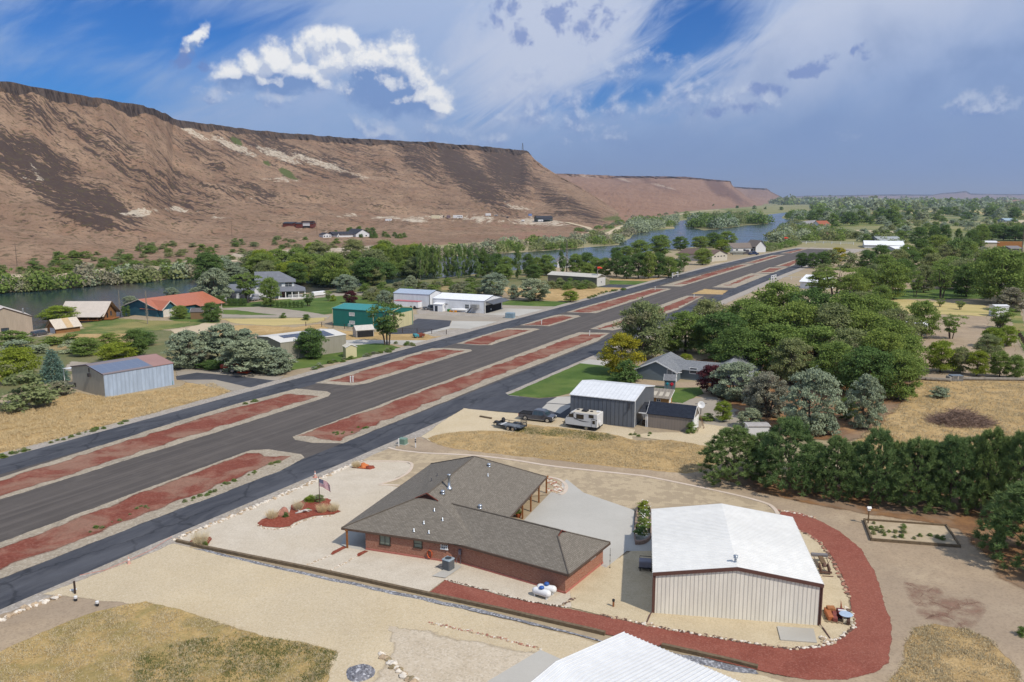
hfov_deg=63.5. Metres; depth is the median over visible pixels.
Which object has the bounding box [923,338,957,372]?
leafy tree
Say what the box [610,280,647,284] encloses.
lawn
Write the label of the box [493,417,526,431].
utility trailer
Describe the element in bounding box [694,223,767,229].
island
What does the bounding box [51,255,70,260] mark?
shrub
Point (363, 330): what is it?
animal shelter
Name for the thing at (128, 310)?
leafy tree
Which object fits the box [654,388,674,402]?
potting shed
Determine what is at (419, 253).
poplar tree
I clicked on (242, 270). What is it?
russian olive tree
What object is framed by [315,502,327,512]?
grass clump
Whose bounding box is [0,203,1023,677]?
ground
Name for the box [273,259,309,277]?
leafy tree
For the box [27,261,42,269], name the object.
shrub
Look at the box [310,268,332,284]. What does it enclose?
leafy tree
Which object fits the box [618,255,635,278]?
leafy tree
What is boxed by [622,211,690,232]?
riverbank thicket
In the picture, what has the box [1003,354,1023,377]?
elm tree
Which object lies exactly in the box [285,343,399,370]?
lawn
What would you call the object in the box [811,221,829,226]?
red roof house
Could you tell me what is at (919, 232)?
leafy tree
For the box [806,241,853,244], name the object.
rail fence
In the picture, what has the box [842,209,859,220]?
tree
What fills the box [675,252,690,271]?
leafy tree
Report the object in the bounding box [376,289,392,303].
russian olive tree
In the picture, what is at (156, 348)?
scrubland
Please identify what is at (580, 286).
shrub
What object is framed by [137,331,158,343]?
leafy tree
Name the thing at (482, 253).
poplar tree
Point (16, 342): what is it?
shrub
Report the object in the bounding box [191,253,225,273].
leafy tree
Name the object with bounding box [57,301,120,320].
log cabin
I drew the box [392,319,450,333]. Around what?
driveway
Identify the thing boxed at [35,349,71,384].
spruce tree
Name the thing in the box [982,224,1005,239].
leafy tree
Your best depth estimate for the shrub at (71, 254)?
440.15 m
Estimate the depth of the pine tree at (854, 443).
94.79 m
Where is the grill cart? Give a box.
[638,556,651,571]
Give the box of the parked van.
[248,294,261,300]
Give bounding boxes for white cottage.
[319,232,330,237]
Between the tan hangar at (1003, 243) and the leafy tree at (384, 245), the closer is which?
the leafy tree at (384, 245)
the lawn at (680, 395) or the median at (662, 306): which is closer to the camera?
the lawn at (680, 395)
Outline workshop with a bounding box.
[0,305,32,334]
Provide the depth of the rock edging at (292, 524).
82.13 m
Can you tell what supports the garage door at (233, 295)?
in the farmhouse
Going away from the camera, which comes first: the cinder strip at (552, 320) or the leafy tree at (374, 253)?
the cinder strip at (552, 320)
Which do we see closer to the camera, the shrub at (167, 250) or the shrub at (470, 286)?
the shrub at (470, 286)
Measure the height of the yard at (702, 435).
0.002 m
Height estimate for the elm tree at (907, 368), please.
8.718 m
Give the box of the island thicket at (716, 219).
[684,210,774,228]
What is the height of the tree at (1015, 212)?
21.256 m
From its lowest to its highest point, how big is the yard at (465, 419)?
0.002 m
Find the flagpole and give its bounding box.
[318,477,330,505]
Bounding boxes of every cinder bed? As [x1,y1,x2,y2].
[258,498,339,526]
[331,546,345,554]
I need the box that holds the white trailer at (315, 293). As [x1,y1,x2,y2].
[311,291,324,295]
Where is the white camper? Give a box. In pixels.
[744,422,770,435]
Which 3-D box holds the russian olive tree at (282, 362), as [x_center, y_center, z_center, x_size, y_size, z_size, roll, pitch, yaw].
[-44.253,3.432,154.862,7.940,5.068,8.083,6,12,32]
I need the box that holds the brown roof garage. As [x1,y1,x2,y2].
[678,248,727,261]
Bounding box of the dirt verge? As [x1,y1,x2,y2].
[395,437,763,491]
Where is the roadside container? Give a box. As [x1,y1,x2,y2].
[988,304,1008,316]
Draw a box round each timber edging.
[175,539,605,635]
[661,643,757,669]
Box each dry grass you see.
[0,383,228,450]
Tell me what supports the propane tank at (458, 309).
on the yard at (421, 311)
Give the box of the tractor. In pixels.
[219,363,238,372]
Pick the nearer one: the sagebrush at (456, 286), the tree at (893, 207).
the sagebrush at (456, 286)
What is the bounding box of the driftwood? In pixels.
[295,509,309,513]
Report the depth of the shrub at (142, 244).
535.02 m
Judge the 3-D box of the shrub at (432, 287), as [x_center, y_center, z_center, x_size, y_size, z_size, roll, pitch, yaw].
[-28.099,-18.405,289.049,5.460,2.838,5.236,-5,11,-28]
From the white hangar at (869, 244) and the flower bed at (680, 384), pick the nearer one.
the flower bed at (680, 384)
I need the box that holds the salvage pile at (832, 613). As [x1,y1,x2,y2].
[822,603,855,624]
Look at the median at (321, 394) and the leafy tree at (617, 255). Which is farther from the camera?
the leafy tree at (617, 255)
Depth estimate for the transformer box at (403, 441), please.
109.30 m
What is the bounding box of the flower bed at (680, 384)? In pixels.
[636,380,699,387]
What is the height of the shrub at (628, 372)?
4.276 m
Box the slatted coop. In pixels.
[946,374,963,380]
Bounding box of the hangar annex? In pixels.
[433,302,444,311]
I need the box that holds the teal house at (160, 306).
[120,291,224,316]
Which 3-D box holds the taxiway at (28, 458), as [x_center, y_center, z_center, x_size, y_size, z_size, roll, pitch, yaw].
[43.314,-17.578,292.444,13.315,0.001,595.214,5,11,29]
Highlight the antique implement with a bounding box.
[811,552,833,576]
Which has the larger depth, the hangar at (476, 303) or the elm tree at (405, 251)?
the elm tree at (405, 251)
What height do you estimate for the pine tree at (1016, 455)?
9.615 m
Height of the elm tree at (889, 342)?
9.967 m
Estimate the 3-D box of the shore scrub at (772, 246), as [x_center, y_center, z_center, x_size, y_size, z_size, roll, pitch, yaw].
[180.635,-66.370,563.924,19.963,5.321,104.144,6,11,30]
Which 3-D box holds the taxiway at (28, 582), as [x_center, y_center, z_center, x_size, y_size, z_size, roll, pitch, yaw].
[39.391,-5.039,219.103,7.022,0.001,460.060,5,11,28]
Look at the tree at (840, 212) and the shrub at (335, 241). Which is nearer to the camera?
the shrub at (335, 241)
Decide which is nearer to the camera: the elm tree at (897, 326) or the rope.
the rope
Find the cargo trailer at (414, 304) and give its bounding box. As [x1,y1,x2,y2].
[394,300,421,308]
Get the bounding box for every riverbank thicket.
[0,261,199,292]
[428,224,637,257]
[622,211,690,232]
[784,207,848,220]
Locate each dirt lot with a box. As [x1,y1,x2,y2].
[693,474,1023,681]
[916,316,1023,378]
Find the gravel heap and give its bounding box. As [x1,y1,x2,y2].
[346,664,374,681]
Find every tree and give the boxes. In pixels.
[0,344,42,382]
[34,305,80,320]
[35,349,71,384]
[68,337,103,355]
[92,341,138,360]
[96,332,120,344]
[119,328,150,353]
[121,296,136,304]
[121,305,126,316]
[125,305,130,316]
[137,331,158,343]
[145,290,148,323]
[160,328,210,368]
[162,287,179,295]
[169,305,189,317]
[188,350,212,366]
[189,287,201,292]
[191,250,226,280]
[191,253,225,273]
[195,267,235,297]
[195,322,247,364]
[199,301,223,321]
[216,338,286,372]
[217,255,235,264]
[217,258,238,276]
[222,265,239,279]
[222,328,260,359]
[228,272,262,302]
[229,266,250,279]
[236,250,255,270]
[241,252,277,275]
[245,248,275,270]
[251,260,276,271]
[253,346,298,374]
[257,277,281,305]
[266,247,286,261]
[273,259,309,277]
[282,262,308,284]
[283,247,307,260]
[286,251,317,278]
[292,326,329,358]
[301,242,328,252]
[302,293,314,305]
[304,260,316,278]
[307,241,331,254]
[307,253,320,261]
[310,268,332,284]
[311,267,330,282]
[313,252,334,267]
[314,251,350,286]
[324,290,332,298]
[330,259,357,275]
[331,274,359,292]
[339,237,367,260]
[343,291,357,302]
[347,250,364,262]
[347,255,385,283]
[360,248,389,262]
[364,266,386,284]
[366,301,404,344]
[370,242,389,252]
[372,239,394,253]
[376,262,398,277]
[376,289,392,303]
[378,246,386,260]
[383,259,398,270]
[385,245,397,272]
[391,245,404,271]
[393,259,414,276]
[398,246,410,259]
[401,243,423,255]
[402,256,426,277]
[404,275,417,288]
[407,245,416,259]
[415,244,423,278]
[423,243,430,277]
[425,247,436,270]
[429,244,436,276]
[435,246,442,277]
[442,246,450,276]
[448,247,454,274]
[454,243,462,278]
[461,243,468,276]
[466,245,473,276]
[473,245,480,278]
[478,252,493,277]
[479,247,487,277]
[480,271,509,295]
[490,253,502,272]
[492,263,512,278]
[497,255,515,276]
[507,284,518,298]
[513,244,521,278]
[514,278,550,300]
[521,252,534,274]
[523,263,542,278]
[526,256,545,273]
[538,254,557,274]
[558,240,566,271]
[562,290,578,301]
[566,253,585,272]
[577,252,592,270]
[579,262,596,273]
[589,256,603,273]
[596,331,646,372]
[598,257,613,275]
[608,251,624,276]
[610,247,623,255]
[612,297,674,356]
[618,245,634,257]
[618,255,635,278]
[630,238,652,253]
[631,251,648,278]
[639,251,656,278]
[648,234,672,254]
[650,251,667,277]
[659,327,685,351]
[660,310,711,351]
[661,256,678,276]
[671,236,689,249]
[671,258,683,273]
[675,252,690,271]
[680,353,692,359]
[684,297,728,341]
[690,308,753,354]
[691,236,709,248]
[692,248,713,264]
[695,364,729,393]
[696,424,769,485]
[703,231,722,246]
[703,325,769,371]
[705,360,759,400]
[713,239,731,252]
[714,401,732,421]
[720,231,738,242]
[726,295,771,331]
[731,301,793,353]
[736,407,763,427]
[741,371,790,417]
[741,377,774,410]
[744,431,785,470]
[746,321,810,371]
[747,416,828,496]
[749,278,802,315]
[767,337,815,383]
[768,299,835,352]
[780,365,847,436]
[783,287,842,324]
[789,322,847,369]
[791,441,834,477]
[795,252,807,266]
[801,302,861,350]
[805,252,820,266]
[805,272,830,291]
[806,434,865,500]
[807,340,853,387]
[808,211,817,219]
[810,208,823,220]
[813,251,831,266]
[813,263,834,277]
[813,266,859,295]
[816,325,874,380]
[818,209,833,223]
[826,213,840,226]
[828,290,868,313]
[830,247,846,261]
[834,306,894,349]
[834,396,859,419]
[836,272,872,296]
[836,344,899,394]
[836,439,884,478]
[837,209,847,220]
[839,211,858,224]
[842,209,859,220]
[844,373,887,428]
[844,425,910,505]
[848,290,894,327]
[850,291,873,309]
[855,266,878,292]
[856,210,866,222]
[858,249,875,267]
[858,327,919,380]
[859,207,869,218]
[863,263,882,286]
[864,215,875,223]
[865,317,925,356]
[871,244,891,264]
[871,260,911,299]
[871,285,893,300]
[872,254,895,279]
[873,347,928,399]
[874,216,887,223]
[875,209,885,216]
[875,300,900,309]
[877,439,920,491]
[878,306,923,343]
[882,208,901,223]
[882,435,954,514]
[883,204,903,220]
[890,249,912,261]
[890,257,917,282]
[890,333,929,380]
[899,212,909,220]
[899,243,917,252]
[903,250,924,269]
[904,208,915,217]
[905,300,942,336]
[908,226,928,244]
[909,270,924,297]
[910,263,938,292]
[911,238,933,251]
[913,439,962,488]
[915,210,931,221]
[916,245,938,266]
[918,252,945,280]
[919,433,986,515]
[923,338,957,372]
[926,224,942,242]
[927,234,951,250]
[927,262,961,297]
[931,206,942,215]
[931,210,944,219]
[931,258,955,281]
[936,298,945,306]
[937,242,961,257]
[939,206,947,214]
[939,224,952,244]
[940,260,967,287]
[941,313,968,338]
[943,255,962,264]
[945,206,952,214]
[946,238,965,256]
[949,263,981,296]
[949,433,994,491]
[950,206,962,215]
[950,345,971,372]
[953,227,962,244]
[955,300,965,309]
[957,206,969,215]
[957,236,974,259]
[957,241,982,255]
[959,211,972,219]
[959,424,1017,513]
[963,230,980,244]
[965,246,1023,303]
[966,349,990,375]
[967,256,1006,288]
[969,477,1023,569]
[971,248,992,260]
[973,333,1004,356]
[974,223,992,246]
[975,435,1021,489]
[981,326,1008,345]
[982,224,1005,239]
[986,306,1016,327]
[986,428,1023,521]
[987,207,997,215]
[987,350,1012,376]
[989,206,1007,218]
[992,287,1023,310]
[994,225,1012,239]
[999,325,1019,345]
[1003,225,1023,240]
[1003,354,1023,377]
[1006,207,1022,217]
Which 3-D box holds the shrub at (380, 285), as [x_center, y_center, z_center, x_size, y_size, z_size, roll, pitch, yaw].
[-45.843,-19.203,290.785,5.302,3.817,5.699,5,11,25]
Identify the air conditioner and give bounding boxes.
[437,556,454,570]
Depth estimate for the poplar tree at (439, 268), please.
336.94 m
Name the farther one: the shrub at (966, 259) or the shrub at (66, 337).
the shrub at (966, 259)
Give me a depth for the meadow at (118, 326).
213.11 m
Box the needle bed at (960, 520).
[710,475,1023,588]
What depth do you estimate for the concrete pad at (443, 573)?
71.71 m
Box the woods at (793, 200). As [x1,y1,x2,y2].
[768,194,1019,204]
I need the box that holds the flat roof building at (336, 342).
[256,329,346,358]
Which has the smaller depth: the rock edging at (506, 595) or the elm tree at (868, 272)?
the rock edging at (506, 595)
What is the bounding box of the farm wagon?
[413,333,424,337]
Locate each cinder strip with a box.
[0,394,317,495]
[0,453,289,569]
[298,334,604,440]
[330,349,462,382]
[464,330,527,343]
[525,316,571,324]
[573,289,665,311]
[598,297,698,328]
[675,265,744,284]
[726,275,753,285]
[747,255,780,262]
[758,268,781,272]
[781,261,795,265]
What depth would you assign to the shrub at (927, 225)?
861.37 m
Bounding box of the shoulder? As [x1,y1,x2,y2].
[0,247,867,614]
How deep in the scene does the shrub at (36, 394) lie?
127.58 m
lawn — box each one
[221,295,378,317]
[222,310,273,314]
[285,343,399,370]
[502,300,568,305]
[508,363,635,397]
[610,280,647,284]
[654,386,703,402]
[888,288,985,298]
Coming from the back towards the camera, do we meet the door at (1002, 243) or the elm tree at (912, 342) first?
the door at (1002, 243)
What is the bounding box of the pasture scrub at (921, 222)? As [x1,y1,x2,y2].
[856,215,1023,242]
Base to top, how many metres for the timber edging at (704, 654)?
0.280 m
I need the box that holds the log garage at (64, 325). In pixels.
[45,317,81,333]
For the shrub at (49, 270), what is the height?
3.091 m
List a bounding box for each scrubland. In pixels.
[0,330,289,395]
[308,269,609,296]
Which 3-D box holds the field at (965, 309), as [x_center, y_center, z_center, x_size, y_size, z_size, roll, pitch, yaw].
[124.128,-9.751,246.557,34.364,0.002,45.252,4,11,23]
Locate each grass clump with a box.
[189,528,208,544]
[264,508,278,518]
[291,499,303,509]
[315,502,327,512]
[324,502,339,511]
[351,460,360,467]
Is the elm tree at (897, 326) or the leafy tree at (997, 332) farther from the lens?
the leafy tree at (997, 332)
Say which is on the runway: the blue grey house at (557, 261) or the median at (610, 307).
the median at (610, 307)
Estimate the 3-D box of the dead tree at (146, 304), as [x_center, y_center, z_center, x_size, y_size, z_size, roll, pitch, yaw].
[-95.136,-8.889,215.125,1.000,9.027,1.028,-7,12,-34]
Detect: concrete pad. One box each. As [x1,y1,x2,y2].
[433,564,461,577]
[488,650,559,681]
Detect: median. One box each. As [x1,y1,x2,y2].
[0,389,330,498]
[0,449,304,577]
[293,332,608,442]
[317,348,471,384]
[458,328,538,344]
[522,315,580,325]
[569,288,669,312]
[591,296,702,329]
[662,264,753,285]
[693,289,726,294]
[714,273,768,287]
[750,255,783,263]
[757,267,787,272]
[777,259,795,266]
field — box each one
[47,333,125,339]
[207,324,327,335]
[222,317,326,325]
[337,330,440,339]
[428,424,715,473]
[504,287,620,300]
[610,274,673,280]
[725,209,761,211]
[836,221,892,226]
[856,380,1023,471]
[892,299,988,315]
[928,228,991,232]
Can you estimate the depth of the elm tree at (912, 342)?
145.32 m
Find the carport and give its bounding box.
[999,246,1022,251]
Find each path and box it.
[171,323,214,333]
[429,510,891,679]
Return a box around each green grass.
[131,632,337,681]
[515,427,615,439]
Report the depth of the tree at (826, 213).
1056.47 m
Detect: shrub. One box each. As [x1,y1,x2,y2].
[0,264,7,269]
[0,330,36,345]
[0,339,40,352]
[0,369,63,412]
[16,266,26,271]
[24,269,37,273]
[26,257,40,263]
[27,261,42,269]
[32,343,49,352]
[36,336,62,345]
[40,268,56,274]
[49,267,61,273]
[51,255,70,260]
[52,251,61,256]
[55,340,82,353]
[57,333,80,342]
[60,260,73,265]
[61,264,73,272]
[65,251,79,257]
[69,258,82,264]
[75,251,92,257]
[98,257,111,264]
[105,261,119,267]
[110,253,124,258]
[111,257,126,263]
[116,254,132,261]
[134,242,146,247]
[141,258,152,265]
[142,245,158,252]
[158,244,167,248]
[164,248,172,252]
[164,252,173,256]
[173,249,184,255]
[182,257,193,263]
[195,244,207,250]
[205,247,217,252]
[236,248,245,253]
[250,242,258,246]
[301,314,309,319]
[330,238,340,243]
[357,283,370,291]
[361,292,373,298]
[372,291,383,298]
[375,282,386,289]
[427,284,438,289]
[430,280,442,284]
[442,277,451,285]
[462,287,474,293]
[463,284,474,291]
[549,280,557,288]
[561,284,571,289]
[576,284,584,288]
[587,281,595,288]
[611,359,642,381]
[684,422,697,433]
[699,412,714,420]
[817,413,841,435]
[823,249,840,265]
[838,251,861,268]
[850,231,861,238]
[861,234,869,240]
[870,229,877,236]
[889,225,897,229]
[895,231,909,239]
[900,225,911,231]
[922,223,932,229]
[928,386,950,397]
[954,256,972,262]
[965,221,973,226]
[969,216,978,220]
[1015,626,1023,637]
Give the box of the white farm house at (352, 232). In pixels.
[329,228,369,236]
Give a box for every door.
[163,309,169,316]
[226,293,235,298]
[239,293,248,299]
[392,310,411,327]
[485,297,508,304]
[597,277,604,285]
[694,414,698,426]
[997,241,1021,247]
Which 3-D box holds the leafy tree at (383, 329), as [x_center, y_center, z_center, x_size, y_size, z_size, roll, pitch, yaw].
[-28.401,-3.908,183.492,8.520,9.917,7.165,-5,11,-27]
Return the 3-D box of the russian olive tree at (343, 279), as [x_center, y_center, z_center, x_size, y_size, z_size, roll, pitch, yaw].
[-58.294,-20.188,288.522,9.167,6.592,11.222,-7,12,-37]
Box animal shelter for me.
[352,324,374,337]
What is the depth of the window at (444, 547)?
73.75 m
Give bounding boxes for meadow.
[68,318,200,333]
[169,310,219,322]
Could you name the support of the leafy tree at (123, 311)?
on the ground at (790, 279)
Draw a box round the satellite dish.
[695,401,706,413]
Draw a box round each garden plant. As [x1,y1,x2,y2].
[304,494,317,502]
[314,494,324,501]
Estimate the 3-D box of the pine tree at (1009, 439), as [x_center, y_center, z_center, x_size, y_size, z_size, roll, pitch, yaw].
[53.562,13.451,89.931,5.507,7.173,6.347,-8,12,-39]
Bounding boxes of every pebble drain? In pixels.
[193,548,601,640]
[674,653,757,673]
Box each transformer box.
[397,437,408,445]
[505,312,515,318]
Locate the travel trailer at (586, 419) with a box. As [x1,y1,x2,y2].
[562,408,602,429]
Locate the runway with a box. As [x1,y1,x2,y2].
[0,249,847,578]
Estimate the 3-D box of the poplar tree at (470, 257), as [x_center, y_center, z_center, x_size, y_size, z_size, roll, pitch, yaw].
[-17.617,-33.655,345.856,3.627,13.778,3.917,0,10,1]
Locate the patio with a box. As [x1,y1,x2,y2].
[524,479,651,566]
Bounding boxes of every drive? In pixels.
[26,328,53,336]
[65,361,87,370]
[174,366,283,390]
[221,307,330,318]
[291,292,362,299]
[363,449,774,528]
[414,314,515,320]
[675,396,742,427]
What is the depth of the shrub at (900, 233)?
631.25 m
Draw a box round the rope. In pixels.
[82,537,170,574]
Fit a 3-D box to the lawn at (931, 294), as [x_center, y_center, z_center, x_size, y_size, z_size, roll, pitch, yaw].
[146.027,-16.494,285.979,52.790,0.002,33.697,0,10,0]
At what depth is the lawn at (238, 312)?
235.50 m
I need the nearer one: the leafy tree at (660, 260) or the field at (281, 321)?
the field at (281, 321)
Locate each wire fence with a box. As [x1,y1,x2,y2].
[305,322,446,333]
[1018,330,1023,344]
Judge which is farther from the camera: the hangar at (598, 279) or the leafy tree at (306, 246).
the leafy tree at (306, 246)
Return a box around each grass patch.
[0,601,335,681]
[516,427,613,439]
[890,624,1019,681]
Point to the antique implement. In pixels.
(820, 556)
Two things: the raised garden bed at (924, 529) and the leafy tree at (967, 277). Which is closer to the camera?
the raised garden bed at (924, 529)
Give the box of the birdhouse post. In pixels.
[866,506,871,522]
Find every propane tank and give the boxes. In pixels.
[451,308,466,311]
[532,585,550,599]
[537,582,556,595]
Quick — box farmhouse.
[225,271,310,300]
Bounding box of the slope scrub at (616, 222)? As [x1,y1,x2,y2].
[574,211,678,231]
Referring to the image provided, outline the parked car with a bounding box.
[422,304,432,309]
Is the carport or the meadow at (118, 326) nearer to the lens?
the meadow at (118, 326)
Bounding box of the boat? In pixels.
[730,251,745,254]
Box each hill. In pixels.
[0,81,625,273]
[500,174,762,240]
[735,187,782,203]
[783,191,1023,199]
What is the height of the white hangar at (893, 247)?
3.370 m
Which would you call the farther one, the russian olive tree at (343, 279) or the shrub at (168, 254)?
the shrub at (168, 254)
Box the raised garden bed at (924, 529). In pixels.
[863,518,960,547]
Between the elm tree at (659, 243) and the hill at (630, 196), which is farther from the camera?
the hill at (630, 196)
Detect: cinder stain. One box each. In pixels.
[908,583,940,596]
[921,600,981,623]
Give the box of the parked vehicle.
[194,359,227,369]
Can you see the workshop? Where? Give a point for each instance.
(14, 319)
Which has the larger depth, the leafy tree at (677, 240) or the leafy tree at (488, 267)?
the leafy tree at (677, 240)
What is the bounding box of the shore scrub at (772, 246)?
[763,239,801,250]
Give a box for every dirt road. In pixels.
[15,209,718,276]
[565,222,592,234]
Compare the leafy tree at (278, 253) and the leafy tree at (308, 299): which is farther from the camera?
the leafy tree at (278, 253)
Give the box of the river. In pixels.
[0,212,801,329]
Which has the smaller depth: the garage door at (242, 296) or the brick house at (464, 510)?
the brick house at (464, 510)
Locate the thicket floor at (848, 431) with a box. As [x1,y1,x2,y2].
[695,352,910,439]
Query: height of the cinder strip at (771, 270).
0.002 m
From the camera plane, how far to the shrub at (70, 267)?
366.45 m
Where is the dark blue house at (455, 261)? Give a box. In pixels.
[445,257,468,271]
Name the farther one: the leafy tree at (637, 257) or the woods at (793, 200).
the woods at (793, 200)
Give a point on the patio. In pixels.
(574, 509)
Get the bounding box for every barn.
[283,222,295,226]
[295,221,315,227]
[998,218,1018,221]
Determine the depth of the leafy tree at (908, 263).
307.04 m
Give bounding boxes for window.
[379,535,390,546]
[413,540,422,548]
[440,544,447,549]
[689,367,696,373]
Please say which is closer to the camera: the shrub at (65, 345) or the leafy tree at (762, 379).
the leafy tree at (762, 379)
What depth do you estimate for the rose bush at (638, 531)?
78.90 m
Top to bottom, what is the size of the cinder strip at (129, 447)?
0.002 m
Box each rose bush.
[633,525,647,535]
[634,517,650,527]
[635,500,650,509]
[638,508,650,517]
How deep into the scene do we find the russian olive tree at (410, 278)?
295.59 m
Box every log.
[926,377,950,381]
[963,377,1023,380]
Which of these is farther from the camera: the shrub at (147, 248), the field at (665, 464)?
the shrub at (147, 248)
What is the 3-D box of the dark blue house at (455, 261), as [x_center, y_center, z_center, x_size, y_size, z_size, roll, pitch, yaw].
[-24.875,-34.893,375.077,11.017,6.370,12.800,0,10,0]
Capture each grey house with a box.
[555,255,568,267]
[634,352,762,385]
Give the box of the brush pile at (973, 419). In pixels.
[921,404,1000,429]
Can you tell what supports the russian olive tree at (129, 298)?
on the ground at (790, 279)
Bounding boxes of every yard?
[0,596,125,651]
[44,544,782,681]
[181,461,570,607]
[416,307,504,316]
[421,408,634,440]
[628,424,739,446]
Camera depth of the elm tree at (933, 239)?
494.78 m
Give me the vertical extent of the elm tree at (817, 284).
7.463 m
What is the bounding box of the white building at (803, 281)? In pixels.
[799,274,833,288]
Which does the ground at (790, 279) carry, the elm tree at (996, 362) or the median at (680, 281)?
the elm tree at (996, 362)
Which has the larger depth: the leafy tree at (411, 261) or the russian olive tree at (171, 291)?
the leafy tree at (411, 261)
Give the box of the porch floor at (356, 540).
[340,531,365,549]
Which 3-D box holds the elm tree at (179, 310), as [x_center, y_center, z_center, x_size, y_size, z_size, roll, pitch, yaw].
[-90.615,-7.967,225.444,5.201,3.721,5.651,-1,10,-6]
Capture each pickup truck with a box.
[30,329,49,335]
[518,408,556,422]
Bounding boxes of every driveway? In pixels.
[176,373,274,386]
[346,340,425,345]
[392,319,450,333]
[425,321,496,333]
[463,392,569,417]
[486,308,541,315]
[543,403,569,413]
[547,396,570,403]
[581,359,607,365]
[599,284,632,287]
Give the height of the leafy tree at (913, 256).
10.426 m
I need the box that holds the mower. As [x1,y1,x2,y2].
[237,366,251,373]
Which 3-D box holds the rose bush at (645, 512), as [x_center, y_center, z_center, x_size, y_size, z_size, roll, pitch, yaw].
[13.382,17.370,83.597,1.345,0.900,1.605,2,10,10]
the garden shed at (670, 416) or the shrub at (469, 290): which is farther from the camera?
the shrub at (469, 290)
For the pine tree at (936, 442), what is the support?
on the ground at (790, 279)
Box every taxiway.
[0,249,798,473]
[0,264,806,608]
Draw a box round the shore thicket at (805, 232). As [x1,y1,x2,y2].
[763,219,853,242]
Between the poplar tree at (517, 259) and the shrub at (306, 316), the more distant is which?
the poplar tree at (517, 259)
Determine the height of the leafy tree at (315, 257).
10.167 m
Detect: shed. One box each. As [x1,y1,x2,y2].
[190,308,204,318]
[330,233,339,236]
[342,343,356,357]
[531,632,739,681]
[646,401,699,431]
[646,503,829,638]
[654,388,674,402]
[663,374,676,388]
[797,220,815,224]
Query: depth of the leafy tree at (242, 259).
347.65 m
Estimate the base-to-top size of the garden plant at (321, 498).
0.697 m
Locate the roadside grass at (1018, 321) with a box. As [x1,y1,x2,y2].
[1009,302,1023,350]
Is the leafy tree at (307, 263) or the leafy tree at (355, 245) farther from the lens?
the leafy tree at (355, 245)
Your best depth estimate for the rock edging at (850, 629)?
61.28 m
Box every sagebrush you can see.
[48,380,75,396]
[363,290,373,297]
[392,281,401,287]
[418,282,430,289]
[449,283,464,292]
[473,287,481,293]
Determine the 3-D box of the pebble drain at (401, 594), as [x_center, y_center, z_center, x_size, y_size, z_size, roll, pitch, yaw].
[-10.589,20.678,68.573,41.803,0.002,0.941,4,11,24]
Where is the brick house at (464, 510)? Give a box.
[341,456,610,593]
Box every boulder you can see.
[277,507,289,516]
[358,462,368,468]
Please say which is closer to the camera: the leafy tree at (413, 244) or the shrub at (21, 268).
the shrub at (21, 268)
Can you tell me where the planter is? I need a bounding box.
[634,504,651,544]
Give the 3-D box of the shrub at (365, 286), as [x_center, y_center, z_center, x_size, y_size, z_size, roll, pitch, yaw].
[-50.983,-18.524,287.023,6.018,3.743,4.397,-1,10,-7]
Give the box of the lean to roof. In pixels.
[639,402,648,426]
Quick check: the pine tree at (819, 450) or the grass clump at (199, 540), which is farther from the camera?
the pine tree at (819, 450)
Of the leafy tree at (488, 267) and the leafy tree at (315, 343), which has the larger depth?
the leafy tree at (488, 267)
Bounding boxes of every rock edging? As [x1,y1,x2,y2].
[0,594,61,621]
[172,460,362,540]
[256,515,334,529]
[306,555,329,564]
[330,555,357,569]
[378,651,418,681]
[428,622,541,649]
[445,579,566,607]
[547,478,564,493]
[561,597,575,605]
[601,606,856,649]
[778,509,815,517]
[801,530,850,597]
[818,635,836,645]
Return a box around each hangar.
[62,354,173,396]
[393,288,441,306]
[433,292,508,313]
[547,271,605,285]
[569,380,654,427]
[862,240,904,247]
[867,236,904,240]
[884,246,899,250]
[981,241,1021,247]
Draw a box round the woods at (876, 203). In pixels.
[809,195,1023,210]
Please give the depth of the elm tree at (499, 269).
332.04 m
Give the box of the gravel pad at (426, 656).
[374,626,535,681]
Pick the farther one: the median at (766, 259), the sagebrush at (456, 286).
the median at (766, 259)
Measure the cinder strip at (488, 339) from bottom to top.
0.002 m
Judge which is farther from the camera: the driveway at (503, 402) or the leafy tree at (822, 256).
the leafy tree at (822, 256)
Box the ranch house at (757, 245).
[722,240,766,251]
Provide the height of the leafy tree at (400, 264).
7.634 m
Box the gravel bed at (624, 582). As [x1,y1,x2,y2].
[570,530,851,647]
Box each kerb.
[366,460,413,485]
[387,447,779,513]
[548,476,567,494]
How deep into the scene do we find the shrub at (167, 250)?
486.66 m
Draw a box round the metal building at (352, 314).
[332,303,412,328]
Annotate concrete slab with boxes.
[777,626,816,642]
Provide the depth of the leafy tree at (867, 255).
378.69 m
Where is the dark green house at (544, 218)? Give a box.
[534,216,552,221]
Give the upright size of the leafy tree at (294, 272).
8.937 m
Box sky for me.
[0,0,1023,196]
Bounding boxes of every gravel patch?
[428,329,467,335]
[502,305,553,308]

